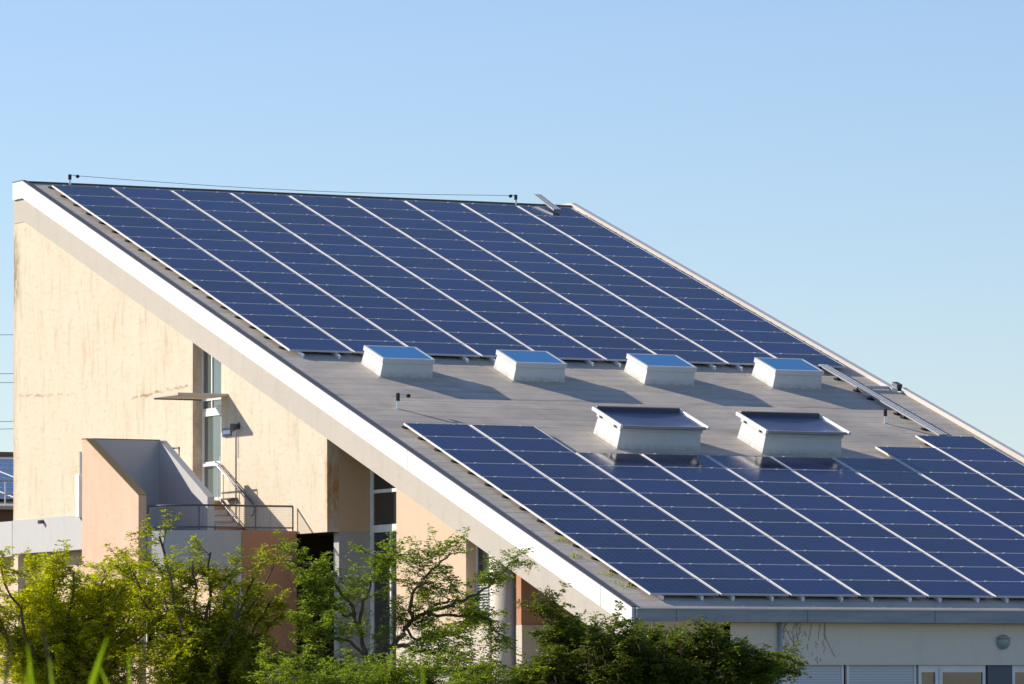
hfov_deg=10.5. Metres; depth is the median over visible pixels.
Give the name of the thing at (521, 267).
solar panel
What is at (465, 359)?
mounting rail
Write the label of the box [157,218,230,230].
solar panel
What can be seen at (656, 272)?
solar panel
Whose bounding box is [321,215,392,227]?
solar panel
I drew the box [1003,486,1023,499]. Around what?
solar panel
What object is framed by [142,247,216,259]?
solar panel
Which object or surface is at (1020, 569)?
solar panel
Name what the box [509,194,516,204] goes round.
anchor post
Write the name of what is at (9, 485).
solar panel
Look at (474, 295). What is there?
solar panel
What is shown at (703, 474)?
solar panel
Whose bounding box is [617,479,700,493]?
solar panel
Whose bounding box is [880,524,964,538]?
solar panel
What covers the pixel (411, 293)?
solar panel
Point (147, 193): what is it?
solar panel
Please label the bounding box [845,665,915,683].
window
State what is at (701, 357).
solar panel
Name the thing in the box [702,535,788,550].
solar panel
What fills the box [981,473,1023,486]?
solar panel
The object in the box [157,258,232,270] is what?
solar panel
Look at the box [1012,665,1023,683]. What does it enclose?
window
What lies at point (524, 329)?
solar panel
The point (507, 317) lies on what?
solar panel
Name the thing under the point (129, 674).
reed
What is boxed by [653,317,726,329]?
solar panel
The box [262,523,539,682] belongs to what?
tree
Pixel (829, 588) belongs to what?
solar panel
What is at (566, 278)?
solar panel
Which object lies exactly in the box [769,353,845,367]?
solar panel
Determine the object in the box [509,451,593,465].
solar panel
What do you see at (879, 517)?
solar panel
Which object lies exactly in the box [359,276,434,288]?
solar panel
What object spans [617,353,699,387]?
skylight
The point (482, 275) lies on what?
solar panel
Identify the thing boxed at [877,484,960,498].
solar panel
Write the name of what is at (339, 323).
solar panel
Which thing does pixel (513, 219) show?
solar panel
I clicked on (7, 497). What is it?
solar panel
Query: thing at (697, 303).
solar panel
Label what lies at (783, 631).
dried vine
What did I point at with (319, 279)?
solar panel
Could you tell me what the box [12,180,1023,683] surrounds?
building
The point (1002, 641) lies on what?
bulkhead lamp
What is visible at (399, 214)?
solar panel
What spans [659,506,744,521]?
solar panel
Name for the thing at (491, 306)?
solar panel
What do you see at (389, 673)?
shrub
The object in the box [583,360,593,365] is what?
mounting rail
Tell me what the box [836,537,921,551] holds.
solar panel
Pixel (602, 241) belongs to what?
solar panel
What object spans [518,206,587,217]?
solar panel
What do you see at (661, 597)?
mounting rail
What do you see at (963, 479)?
solar panel
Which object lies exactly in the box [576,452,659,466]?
solar panel
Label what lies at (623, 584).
moss tuft
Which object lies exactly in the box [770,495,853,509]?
solar panel
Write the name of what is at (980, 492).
solar panel
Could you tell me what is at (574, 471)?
solar panel
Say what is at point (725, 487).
solar panel
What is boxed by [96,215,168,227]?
solar panel
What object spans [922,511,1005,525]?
solar panel
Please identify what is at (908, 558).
solar panel
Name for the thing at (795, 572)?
solar panel
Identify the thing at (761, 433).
skylight
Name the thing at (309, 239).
solar panel
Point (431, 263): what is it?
solar panel
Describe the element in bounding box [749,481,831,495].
solar panel
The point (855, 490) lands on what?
solar panel
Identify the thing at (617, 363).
mounting rail
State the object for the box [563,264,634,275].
solar panel
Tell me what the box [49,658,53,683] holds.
reed
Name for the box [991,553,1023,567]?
solar panel
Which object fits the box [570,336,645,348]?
solar panel
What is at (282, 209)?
solar panel
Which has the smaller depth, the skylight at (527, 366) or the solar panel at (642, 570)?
the solar panel at (642, 570)
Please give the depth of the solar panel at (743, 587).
117.51 m
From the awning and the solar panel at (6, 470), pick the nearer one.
the awning
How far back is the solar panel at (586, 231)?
148.71 m
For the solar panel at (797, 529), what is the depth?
122.58 m
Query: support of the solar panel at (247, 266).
on the rail
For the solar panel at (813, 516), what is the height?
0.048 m
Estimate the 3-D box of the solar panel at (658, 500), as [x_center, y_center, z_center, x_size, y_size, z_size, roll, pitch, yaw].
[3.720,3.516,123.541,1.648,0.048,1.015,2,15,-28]
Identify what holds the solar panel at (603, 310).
on the mounting rail at (712, 366)
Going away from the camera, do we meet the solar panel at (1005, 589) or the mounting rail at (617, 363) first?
the solar panel at (1005, 589)
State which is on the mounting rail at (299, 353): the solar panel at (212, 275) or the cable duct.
the solar panel at (212, 275)
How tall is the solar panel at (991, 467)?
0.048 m
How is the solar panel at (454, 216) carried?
on the rail
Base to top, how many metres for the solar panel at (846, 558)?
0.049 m
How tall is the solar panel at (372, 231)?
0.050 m
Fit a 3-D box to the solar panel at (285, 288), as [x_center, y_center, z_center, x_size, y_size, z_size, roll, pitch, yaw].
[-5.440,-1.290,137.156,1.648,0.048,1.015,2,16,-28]
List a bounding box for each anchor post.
[68,174,79,184]
[396,393,410,408]
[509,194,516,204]
[883,409,886,422]
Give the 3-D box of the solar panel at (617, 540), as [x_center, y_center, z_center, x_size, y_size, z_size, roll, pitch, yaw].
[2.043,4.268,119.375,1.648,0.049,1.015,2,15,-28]
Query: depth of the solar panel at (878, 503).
125.89 m
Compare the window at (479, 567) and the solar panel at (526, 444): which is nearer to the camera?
the window at (479, 567)
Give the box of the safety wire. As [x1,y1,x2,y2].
[83,176,508,195]
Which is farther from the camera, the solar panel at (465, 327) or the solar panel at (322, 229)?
the solar panel at (322, 229)
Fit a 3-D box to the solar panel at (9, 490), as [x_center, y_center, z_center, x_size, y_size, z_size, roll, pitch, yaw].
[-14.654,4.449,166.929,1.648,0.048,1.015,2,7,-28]
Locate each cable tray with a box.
[534,194,560,210]
[819,364,946,435]
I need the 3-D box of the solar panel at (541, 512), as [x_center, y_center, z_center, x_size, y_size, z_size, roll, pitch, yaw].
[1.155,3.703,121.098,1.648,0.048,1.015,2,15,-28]
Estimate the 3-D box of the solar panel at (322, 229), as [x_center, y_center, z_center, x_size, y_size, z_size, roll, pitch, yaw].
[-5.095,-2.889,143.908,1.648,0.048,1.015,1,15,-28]
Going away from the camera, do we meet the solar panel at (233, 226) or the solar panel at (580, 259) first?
the solar panel at (233, 226)
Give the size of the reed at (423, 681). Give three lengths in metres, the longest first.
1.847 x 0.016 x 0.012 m
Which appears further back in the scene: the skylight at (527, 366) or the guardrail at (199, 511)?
the skylight at (527, 366)
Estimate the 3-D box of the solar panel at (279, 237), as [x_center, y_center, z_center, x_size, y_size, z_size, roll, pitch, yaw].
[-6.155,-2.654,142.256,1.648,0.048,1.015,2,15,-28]
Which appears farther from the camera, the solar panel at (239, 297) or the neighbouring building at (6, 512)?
the neighbouring building at (6, 512)
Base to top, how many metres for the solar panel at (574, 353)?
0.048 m
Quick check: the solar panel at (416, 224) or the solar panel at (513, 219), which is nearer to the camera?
the solar panel at (416, 224)
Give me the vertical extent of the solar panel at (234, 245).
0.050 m
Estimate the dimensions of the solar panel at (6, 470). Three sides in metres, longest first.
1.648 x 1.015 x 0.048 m
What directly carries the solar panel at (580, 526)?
on the mounting rail at (661, 597)
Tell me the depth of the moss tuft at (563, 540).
119.27 m
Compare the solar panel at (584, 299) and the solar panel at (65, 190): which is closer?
the solar panel at (584, 299)
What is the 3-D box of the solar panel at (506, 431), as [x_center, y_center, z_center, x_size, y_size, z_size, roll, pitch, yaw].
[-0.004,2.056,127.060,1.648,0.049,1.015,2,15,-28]
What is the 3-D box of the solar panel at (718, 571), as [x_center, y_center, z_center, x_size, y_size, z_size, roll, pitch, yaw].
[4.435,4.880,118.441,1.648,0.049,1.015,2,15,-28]
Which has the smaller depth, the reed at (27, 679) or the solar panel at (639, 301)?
the reed at (27, 679)
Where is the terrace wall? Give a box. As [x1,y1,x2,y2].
[0,521,13,683]
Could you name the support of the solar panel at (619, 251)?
on the rail
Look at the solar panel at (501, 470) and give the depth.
123.66 m
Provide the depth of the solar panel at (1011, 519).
126.47 m
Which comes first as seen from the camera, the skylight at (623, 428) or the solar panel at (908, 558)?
the solar panel at (908, 558)
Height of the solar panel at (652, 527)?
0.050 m
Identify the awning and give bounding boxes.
[152,392,227,400]
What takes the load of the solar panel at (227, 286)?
on the mounting rail at (299, 353)
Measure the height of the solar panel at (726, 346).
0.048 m
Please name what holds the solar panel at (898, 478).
on the rail
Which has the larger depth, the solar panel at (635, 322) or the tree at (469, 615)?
the solar panel at (635, 322)
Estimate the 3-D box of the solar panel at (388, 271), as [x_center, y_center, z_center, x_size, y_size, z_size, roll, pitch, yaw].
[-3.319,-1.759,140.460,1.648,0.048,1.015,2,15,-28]
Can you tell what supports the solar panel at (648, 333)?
on the rail
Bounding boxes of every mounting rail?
[294,351,303,357]
[330,352,340,358]
[458,356,468,362]
[486,357,495,362]
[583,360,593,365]
[610,361,620,366]
[655,595,663,599]
[694,595,703,599]
[706,364,715,369]
[732,365,742,370]
[765,596,773,600]
[795,596,804,600]
[932,597,941,601]
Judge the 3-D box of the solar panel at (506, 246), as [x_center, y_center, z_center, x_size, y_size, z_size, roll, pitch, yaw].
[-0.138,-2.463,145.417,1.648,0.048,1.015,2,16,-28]
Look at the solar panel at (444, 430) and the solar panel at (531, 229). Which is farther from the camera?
the solar panel at (531, 229)
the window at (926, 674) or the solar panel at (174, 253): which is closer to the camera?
the window at (926, 674)
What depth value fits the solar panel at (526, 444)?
126.18 m
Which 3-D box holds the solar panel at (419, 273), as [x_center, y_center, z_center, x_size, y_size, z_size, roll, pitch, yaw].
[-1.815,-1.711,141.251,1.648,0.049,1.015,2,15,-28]
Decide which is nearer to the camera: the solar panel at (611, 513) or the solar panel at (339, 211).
the solar panel at (611, 513)
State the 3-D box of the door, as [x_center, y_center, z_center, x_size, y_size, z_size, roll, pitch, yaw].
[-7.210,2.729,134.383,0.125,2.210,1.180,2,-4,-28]
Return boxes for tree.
[0,539,171,683]
[101,509,302,683]
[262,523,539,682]
[498,581,811,683]
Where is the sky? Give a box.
[0,0,1023,454]
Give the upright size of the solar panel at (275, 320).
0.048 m
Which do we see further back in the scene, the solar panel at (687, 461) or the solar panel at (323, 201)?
the solar panel at (323, 201)
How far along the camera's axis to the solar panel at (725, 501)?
124.31 m
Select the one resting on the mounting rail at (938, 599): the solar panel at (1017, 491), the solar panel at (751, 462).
the solar panel at (751, 462)
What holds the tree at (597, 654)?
on the ground
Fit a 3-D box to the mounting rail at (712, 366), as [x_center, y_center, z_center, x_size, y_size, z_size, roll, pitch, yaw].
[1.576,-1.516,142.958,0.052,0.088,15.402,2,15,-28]
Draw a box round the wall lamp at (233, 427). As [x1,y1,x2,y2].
[230,422,239,431]
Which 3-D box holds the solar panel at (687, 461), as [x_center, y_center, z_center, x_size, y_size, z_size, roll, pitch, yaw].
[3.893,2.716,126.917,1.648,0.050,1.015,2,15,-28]
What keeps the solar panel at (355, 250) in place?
on the mounting rail at (492, 359)
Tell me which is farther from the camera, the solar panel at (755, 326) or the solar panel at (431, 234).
the solar panel at (431, 234)
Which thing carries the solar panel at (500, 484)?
on the mounting rail at (700, 597)
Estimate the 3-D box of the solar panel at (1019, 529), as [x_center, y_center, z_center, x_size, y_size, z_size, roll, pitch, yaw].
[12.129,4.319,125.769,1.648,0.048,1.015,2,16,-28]
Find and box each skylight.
[355,345,437,379]
[488,350,569,383]
[587,406,709,452]
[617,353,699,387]
[731,411,850,456]
[745,357,825,390]
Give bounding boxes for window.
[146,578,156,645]
[202,349,220,399]
[202,398,220,410]
[370,470,406,679]
[476,546,491,624]
[788,665,843,683]
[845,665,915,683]
[917,665,985,683]
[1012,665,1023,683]
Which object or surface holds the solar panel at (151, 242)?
on the mounting rail at (299, 353)
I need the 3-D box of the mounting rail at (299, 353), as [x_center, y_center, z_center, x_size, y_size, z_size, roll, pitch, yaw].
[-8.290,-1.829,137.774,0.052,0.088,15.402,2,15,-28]
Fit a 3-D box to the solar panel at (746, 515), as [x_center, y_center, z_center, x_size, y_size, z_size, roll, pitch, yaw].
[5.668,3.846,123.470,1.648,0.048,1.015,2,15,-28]
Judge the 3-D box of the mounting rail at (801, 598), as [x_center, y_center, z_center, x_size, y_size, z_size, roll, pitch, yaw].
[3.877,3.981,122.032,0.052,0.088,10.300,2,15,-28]
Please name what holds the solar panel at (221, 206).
on the rail
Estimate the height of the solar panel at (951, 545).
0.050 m
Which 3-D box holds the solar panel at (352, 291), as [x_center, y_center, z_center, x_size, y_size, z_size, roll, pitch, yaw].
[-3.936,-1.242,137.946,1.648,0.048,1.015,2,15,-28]
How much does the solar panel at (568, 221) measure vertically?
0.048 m
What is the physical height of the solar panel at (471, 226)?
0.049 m
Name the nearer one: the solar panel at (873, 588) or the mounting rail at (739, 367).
the solar panel at (873, 588)
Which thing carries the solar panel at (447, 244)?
on the rail
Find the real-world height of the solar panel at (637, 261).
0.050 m
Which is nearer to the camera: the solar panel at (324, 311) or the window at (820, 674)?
the window at (820, 674)
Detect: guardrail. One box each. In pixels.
[0,480,12,504]
[147,504,293,530]
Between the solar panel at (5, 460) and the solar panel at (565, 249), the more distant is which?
the solar panel at (5, 460)
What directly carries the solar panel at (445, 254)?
on the rail
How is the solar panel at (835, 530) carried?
on the rail
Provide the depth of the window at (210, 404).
134.50 m
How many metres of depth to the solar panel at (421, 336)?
134.47 m
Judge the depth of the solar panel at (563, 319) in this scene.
138.57 m
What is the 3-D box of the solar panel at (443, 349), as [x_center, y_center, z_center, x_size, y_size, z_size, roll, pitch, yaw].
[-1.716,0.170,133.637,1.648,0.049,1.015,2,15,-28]
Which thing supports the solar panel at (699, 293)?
on the rail
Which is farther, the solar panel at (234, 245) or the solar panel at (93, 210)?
the solar panel at (93, 210)
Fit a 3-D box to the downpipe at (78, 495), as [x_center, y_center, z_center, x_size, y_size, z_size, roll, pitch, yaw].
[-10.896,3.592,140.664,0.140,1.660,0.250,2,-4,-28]
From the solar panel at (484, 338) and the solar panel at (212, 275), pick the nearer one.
the solar panel at (484, 338)
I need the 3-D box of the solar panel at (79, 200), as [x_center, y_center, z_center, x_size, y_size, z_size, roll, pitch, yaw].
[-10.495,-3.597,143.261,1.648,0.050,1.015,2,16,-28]
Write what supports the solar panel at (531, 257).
on the rail
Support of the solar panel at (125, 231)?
on the mounting rail at (299, 353)
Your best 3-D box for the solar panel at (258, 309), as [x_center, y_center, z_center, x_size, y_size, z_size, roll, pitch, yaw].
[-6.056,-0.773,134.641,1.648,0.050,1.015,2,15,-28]
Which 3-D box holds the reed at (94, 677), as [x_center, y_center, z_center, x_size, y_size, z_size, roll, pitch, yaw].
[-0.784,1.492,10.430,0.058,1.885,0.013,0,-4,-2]
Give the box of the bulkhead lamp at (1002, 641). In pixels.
[996,634,1010,648]
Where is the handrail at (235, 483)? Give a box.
[215,461,254,529]
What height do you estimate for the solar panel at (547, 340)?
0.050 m
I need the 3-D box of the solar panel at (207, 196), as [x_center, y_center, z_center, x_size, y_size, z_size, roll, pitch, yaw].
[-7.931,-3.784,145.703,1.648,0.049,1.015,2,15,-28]
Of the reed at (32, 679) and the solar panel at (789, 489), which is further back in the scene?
the solar panel at (789, 489)
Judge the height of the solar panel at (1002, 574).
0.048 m
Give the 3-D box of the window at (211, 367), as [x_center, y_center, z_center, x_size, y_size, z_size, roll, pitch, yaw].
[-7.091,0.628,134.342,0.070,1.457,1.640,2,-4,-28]
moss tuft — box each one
[548,536,568,542]
[612,580,634,588]
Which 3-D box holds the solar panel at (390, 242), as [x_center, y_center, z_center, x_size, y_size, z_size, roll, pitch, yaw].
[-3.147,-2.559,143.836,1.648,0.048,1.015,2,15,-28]
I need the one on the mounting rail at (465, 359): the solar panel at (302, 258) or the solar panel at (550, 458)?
the solar panel at (302, 258)
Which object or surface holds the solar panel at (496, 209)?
on the rail
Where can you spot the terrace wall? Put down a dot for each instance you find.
(6, 533)
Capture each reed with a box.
[3,632,12,683]
[25,666,28,683]
[27,644,34,683]
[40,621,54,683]
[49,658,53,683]
[89,636,107,683]
[100,667,107,683]
[128,648,131,683]
[422,665,424,683]
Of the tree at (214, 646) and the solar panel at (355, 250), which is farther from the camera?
the solar panel at (355, 250)
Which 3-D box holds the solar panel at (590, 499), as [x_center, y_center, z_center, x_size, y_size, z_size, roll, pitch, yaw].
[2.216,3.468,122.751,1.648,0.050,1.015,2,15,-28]
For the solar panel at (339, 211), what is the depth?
146.40 m
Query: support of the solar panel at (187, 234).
on the rail
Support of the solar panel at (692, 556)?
on the mounting rail at (771, 598)
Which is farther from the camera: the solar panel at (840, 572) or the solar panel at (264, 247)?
the solar panel at (264, 247)
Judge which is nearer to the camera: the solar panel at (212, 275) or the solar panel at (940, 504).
the solar panel at (940, 504)
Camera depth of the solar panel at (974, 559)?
122.44 m
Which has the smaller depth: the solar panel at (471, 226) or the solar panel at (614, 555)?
the solar panel at (614, 555)
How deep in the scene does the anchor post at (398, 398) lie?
127.96 m
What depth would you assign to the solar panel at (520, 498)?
121.93 m
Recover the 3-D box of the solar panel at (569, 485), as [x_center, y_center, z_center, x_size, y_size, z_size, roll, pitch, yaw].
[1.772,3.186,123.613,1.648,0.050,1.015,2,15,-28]
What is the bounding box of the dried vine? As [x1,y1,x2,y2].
[782,623,835,662]
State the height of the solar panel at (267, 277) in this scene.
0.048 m
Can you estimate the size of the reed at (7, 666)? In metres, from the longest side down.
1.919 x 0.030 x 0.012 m
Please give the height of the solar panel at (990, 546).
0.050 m
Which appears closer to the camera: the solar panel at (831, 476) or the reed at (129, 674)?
the reed at (129, 674)
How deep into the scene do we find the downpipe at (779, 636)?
116.95 m
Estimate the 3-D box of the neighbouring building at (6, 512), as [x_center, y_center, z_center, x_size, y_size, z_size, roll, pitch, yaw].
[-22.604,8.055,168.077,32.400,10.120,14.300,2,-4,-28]
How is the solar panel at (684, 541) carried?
on the rail
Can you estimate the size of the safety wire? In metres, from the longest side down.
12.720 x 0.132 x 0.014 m
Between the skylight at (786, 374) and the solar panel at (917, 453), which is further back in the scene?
the skylight at (786, 374)
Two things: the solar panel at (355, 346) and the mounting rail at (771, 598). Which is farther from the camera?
the solar panel at (355, 346)
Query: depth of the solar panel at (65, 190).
144.10 m
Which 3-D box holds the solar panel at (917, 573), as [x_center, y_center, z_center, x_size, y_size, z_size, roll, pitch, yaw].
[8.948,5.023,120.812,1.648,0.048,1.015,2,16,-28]
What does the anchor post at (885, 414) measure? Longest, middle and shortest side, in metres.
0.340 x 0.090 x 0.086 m
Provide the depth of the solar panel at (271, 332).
132.89 m
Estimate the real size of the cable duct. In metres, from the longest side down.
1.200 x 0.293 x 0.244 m
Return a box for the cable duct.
[863,382,901,390]
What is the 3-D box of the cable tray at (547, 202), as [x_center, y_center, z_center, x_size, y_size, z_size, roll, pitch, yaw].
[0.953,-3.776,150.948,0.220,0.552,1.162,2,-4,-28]
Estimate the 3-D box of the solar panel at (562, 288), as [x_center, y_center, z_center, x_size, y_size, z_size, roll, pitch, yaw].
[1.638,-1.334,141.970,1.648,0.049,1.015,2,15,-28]
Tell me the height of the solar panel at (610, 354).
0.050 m
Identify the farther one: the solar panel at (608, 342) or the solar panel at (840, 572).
the solar panel at (608, 342)
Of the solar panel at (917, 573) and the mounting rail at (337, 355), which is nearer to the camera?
the solar panel at (917, 573)
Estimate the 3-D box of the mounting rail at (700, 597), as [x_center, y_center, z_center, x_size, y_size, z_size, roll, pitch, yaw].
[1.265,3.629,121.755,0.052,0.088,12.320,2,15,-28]
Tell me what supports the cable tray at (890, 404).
on the building at (114, 332)
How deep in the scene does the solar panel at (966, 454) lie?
131.71 m
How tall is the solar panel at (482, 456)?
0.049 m
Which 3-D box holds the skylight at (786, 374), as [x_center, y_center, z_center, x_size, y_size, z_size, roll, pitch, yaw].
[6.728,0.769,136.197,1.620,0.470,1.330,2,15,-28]
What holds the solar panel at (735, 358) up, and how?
on the rail
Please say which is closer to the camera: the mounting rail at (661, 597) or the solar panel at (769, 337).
the mounting rail at (661, 597)
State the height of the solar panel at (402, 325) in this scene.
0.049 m
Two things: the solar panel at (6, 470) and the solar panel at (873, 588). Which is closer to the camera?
the solar panel at (873, 588)
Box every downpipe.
[75,452,81,517]
[778,622,783,683]
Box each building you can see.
[0,452,12,521]
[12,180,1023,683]
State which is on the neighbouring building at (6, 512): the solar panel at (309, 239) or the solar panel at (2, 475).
the solar panel at (2, 475)
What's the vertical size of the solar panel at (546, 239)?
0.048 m
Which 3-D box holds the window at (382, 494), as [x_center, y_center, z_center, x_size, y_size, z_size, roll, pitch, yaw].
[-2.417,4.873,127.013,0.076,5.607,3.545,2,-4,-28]
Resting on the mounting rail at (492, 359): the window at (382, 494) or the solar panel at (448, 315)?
the solar panel at (448, 315)
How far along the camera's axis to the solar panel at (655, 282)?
144.39 m
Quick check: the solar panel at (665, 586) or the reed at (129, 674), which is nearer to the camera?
the reed at (129, 674)
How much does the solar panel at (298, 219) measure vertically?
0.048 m
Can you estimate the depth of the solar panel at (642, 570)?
117.63 m
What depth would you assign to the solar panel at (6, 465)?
172.18 m
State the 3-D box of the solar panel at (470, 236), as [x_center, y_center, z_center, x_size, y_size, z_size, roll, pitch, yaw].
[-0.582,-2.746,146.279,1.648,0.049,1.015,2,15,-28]
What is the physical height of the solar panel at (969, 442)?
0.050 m
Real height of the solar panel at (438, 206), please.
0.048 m
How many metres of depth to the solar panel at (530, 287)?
141.16 m
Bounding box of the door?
[202,409,220,499]
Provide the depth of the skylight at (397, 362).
130.92 m
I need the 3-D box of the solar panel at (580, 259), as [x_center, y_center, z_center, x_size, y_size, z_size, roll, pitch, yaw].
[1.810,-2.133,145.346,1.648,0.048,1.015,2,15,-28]
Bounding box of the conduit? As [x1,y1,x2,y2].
[221,432,237,521]
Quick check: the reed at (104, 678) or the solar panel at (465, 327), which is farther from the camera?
the solar panel at (465, 327)
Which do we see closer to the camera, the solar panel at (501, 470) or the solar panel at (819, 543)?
the solar panel at (819, 543)
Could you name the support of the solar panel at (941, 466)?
on the rail
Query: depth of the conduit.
132.57 m
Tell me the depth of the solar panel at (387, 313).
136.21 m
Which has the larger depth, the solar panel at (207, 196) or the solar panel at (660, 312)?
the solar panel at (207, 196)
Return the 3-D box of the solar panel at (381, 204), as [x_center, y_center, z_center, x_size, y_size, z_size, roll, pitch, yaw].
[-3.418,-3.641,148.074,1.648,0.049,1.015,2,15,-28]
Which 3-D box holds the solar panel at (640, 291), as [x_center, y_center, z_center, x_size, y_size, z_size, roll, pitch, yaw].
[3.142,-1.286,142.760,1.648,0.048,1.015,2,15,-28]
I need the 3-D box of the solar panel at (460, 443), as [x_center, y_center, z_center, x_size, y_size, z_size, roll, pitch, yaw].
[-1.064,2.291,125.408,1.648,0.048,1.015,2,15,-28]
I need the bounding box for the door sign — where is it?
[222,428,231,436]
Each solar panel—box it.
[0,458,12,463]
[0,463,12,467]
[0,468,12,472]
[0,473,12,477]
[0,477,12,482]
[0,483,12,487]
[0,487,12,492]
[0,492,12,498]
[52,185,123,196]
[66,195,139,207]
[81,205,154,217]
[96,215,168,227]
[111,226,185,238]
[112,188,183,199]
[126,236,201,249]
[127,198,198,209]
[142,208,215,220]
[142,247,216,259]
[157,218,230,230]
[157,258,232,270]
[172,190,244,202]
[173,229,246,240]
[173,269,248,281]
[187,200,259,212]
[188,239,262,251]
[189,280,264,292]
[202,210,274,222]
[204,250,278,262]
[205,291,282,304]
[218,221,290,232]
[220,260,295,273]
[222,303,299,315]
[231,193,301,204]
[234,231,306,243]
[236,271,310,283]
[238,314,316,327]
[247,203,317,214]
[249,241,322,253]
[252,282,328,295]
[255,326,334,339]
[262,213,333,224]
[265,252,339,264]
[269,294,345,306]
[272,338,352,352]
[278,223,350,235]
[282,263,356,275]
[286,305,362,317]
[290,195,360,207]
[294,233,366,245]
[298,274,373,286]
[302,316,380,329]
[305,205,376,217]
[310,244,383,256]
[315,284,390,297]
[320,328,398,341]
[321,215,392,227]
[326,254,399,266]
[331,296,407,308]
[337,226,408,237]
[337,340,404,352]
[343,265,417,277]
[348,198,417,209]
[349,307,424,319]
[353,236,426,248]
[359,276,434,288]
[364,208,433,219]
[366,318,442,331]
[370,246,442,258]
[376,287,451,299]
[380,218,451,230]
[383,330,461,343]
[386,257,460,269]
[393,298,468,310]
[396,228,467,240]
[401,342,479,356]
[403,267,476,279]
[404,423,487,437]
[405,201,474,212]
[411,309,486,321]
[412,238,484,250]
[420,278,494,290]
[421,211,491,222]
[423,436,506,450]
[428,321,505,333]
[429,249,500,260]
[437,289,511,301]
[438,221,508,232]
[442,449,525,463]
[446,259,518,271]
[446,332,523,345]
[454,231,525,242]
[455,300,529,312]
[461,463,546,477]
[462,203,530,214]
[463,270,535,281]
[464,344,531,356]
[470,424,552,438]
[471,241,542,252]
[472,311,548,324]
[478,213,547,224]
[480,280,553,292]
[481,476,566,491]
[487,251,560,263]
[490,323,566,335]
[490,437,572,451]
[495,223,564,234]
[498,291,571,303]
[501,490,587,505]
[505,261,577,273]
[508,334,584,346]
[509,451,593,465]
[511,233,581,244]
[515,302,589,314]
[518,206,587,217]
[522,272,595,284]
[522,504,608,519]
[526,346,604,360]
[528,243,600,255]
[529,464,613,478]
[533,313,609,326]
[535,216,604,227]
[539,283,613,295]
[542,518,629,534]
[545,253,617,265]
[549,478,634,492]
[551,225,621,237]
[551,325,627,337]
[557,293,630,305]
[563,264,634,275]
[563,533,651,549]
[568,235,639,247]
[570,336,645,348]
[570,491,655,506]
[575,304,648,316]
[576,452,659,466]
[580,274,653,286]
[585,245,656,257]
[585,548,673,563]
[588,348,653,360]
[591,505,676,520]
[593,315,668,328]
[596,465,679,479]
[598,285,671,297]
[603,256,674,267]
[606,562,695,579]
[612,327,687,339]
[612,519,697,534]
[616,296,688,307]
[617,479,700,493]
[620,266,692,278]
[628,578,718,595]
[630,338,705,350]
[633,534,720,549]
[634,307,707,318]
[638,276,710,288]
[638,493,722,507]
[642,453,723,467]
[649,349,725,363]
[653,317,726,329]
[655,549,743,564]
[656,287,729,299]
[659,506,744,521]
[662,467,745,481]
[671,329,746,341]
[674,298,748,310]
[677,563,764,579]
[680,521,765,535]
[683,480,766,494]
[690,340,765,352]
[693,309,765,320]
[699,578,788,595]
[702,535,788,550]
[704,494,788,508]
[707,455,789,469]
[709,351,773,364]
[712,319,786,332]
[724,549,810,565]
[726,508,810,522]
[728,468,810,482]
[730,331,805,343]
[746,564,833,580]
[747,522,833,536]
[749,342,824,354]
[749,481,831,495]
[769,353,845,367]
[769,536,855,551]
[769,579,857,596]
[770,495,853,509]
[771,456,852,470]
[792,469,874,483]
[792,509,876,523]
[792,550,878,565]
[813,483,896,497]
[814,523,899,537]
[814,565,902,580]
[834,458,915,471]
[835,496,918,510]
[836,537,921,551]
[837,580,925,596]
[856,471,937,484]
[857,510,941,524]
[859,551,945,566]
[875,446,955,460]
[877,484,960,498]
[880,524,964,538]
[882,565,968,581]
[897,459,976,472]
[899,497,982,511]
[902,538,987,552]
[905,580,993,597]
[915,435,994,448]
[919,472,1000,486]
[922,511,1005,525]
[925,552,1010,567]
[937,448,1016,461]
[941,485,1022,499]
[944,525,1023,539]
[949,566,1023,581]
[959,460,1023,473]
[963,498,1023,512]
[967,538,1023,553]
[972,581,1023,597]
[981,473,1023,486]
[986,512,1023,526]
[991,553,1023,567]
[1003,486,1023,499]
[1009,526,1023,535]
[1014,567,1023,573]
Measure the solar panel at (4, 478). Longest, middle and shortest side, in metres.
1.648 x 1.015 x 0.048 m
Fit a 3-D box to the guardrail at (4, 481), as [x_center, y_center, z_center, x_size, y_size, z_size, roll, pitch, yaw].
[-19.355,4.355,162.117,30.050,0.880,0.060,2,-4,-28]
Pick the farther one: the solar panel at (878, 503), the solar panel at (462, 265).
the solar panel at (462, 265)
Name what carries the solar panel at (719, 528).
on the mounting rail at (801, 598)
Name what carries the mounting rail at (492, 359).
on the building at (114, 332)
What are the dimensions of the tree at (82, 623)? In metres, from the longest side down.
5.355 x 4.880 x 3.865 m
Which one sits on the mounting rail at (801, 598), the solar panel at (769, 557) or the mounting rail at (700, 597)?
the solar panel at (769, 557)
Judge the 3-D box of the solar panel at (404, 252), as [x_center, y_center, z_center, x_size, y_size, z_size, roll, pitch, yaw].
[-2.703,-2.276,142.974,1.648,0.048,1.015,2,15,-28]
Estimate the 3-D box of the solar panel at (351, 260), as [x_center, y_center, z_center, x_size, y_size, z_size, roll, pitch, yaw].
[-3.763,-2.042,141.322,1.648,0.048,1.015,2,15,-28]
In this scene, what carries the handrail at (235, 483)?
attached to the building at (114, 332)
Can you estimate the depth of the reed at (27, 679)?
9.99 m
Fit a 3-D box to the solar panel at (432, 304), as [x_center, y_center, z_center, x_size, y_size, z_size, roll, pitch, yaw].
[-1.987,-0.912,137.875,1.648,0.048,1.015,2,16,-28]
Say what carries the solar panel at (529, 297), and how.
on the rail
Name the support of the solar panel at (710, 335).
on the mounting rail at (739, 367)

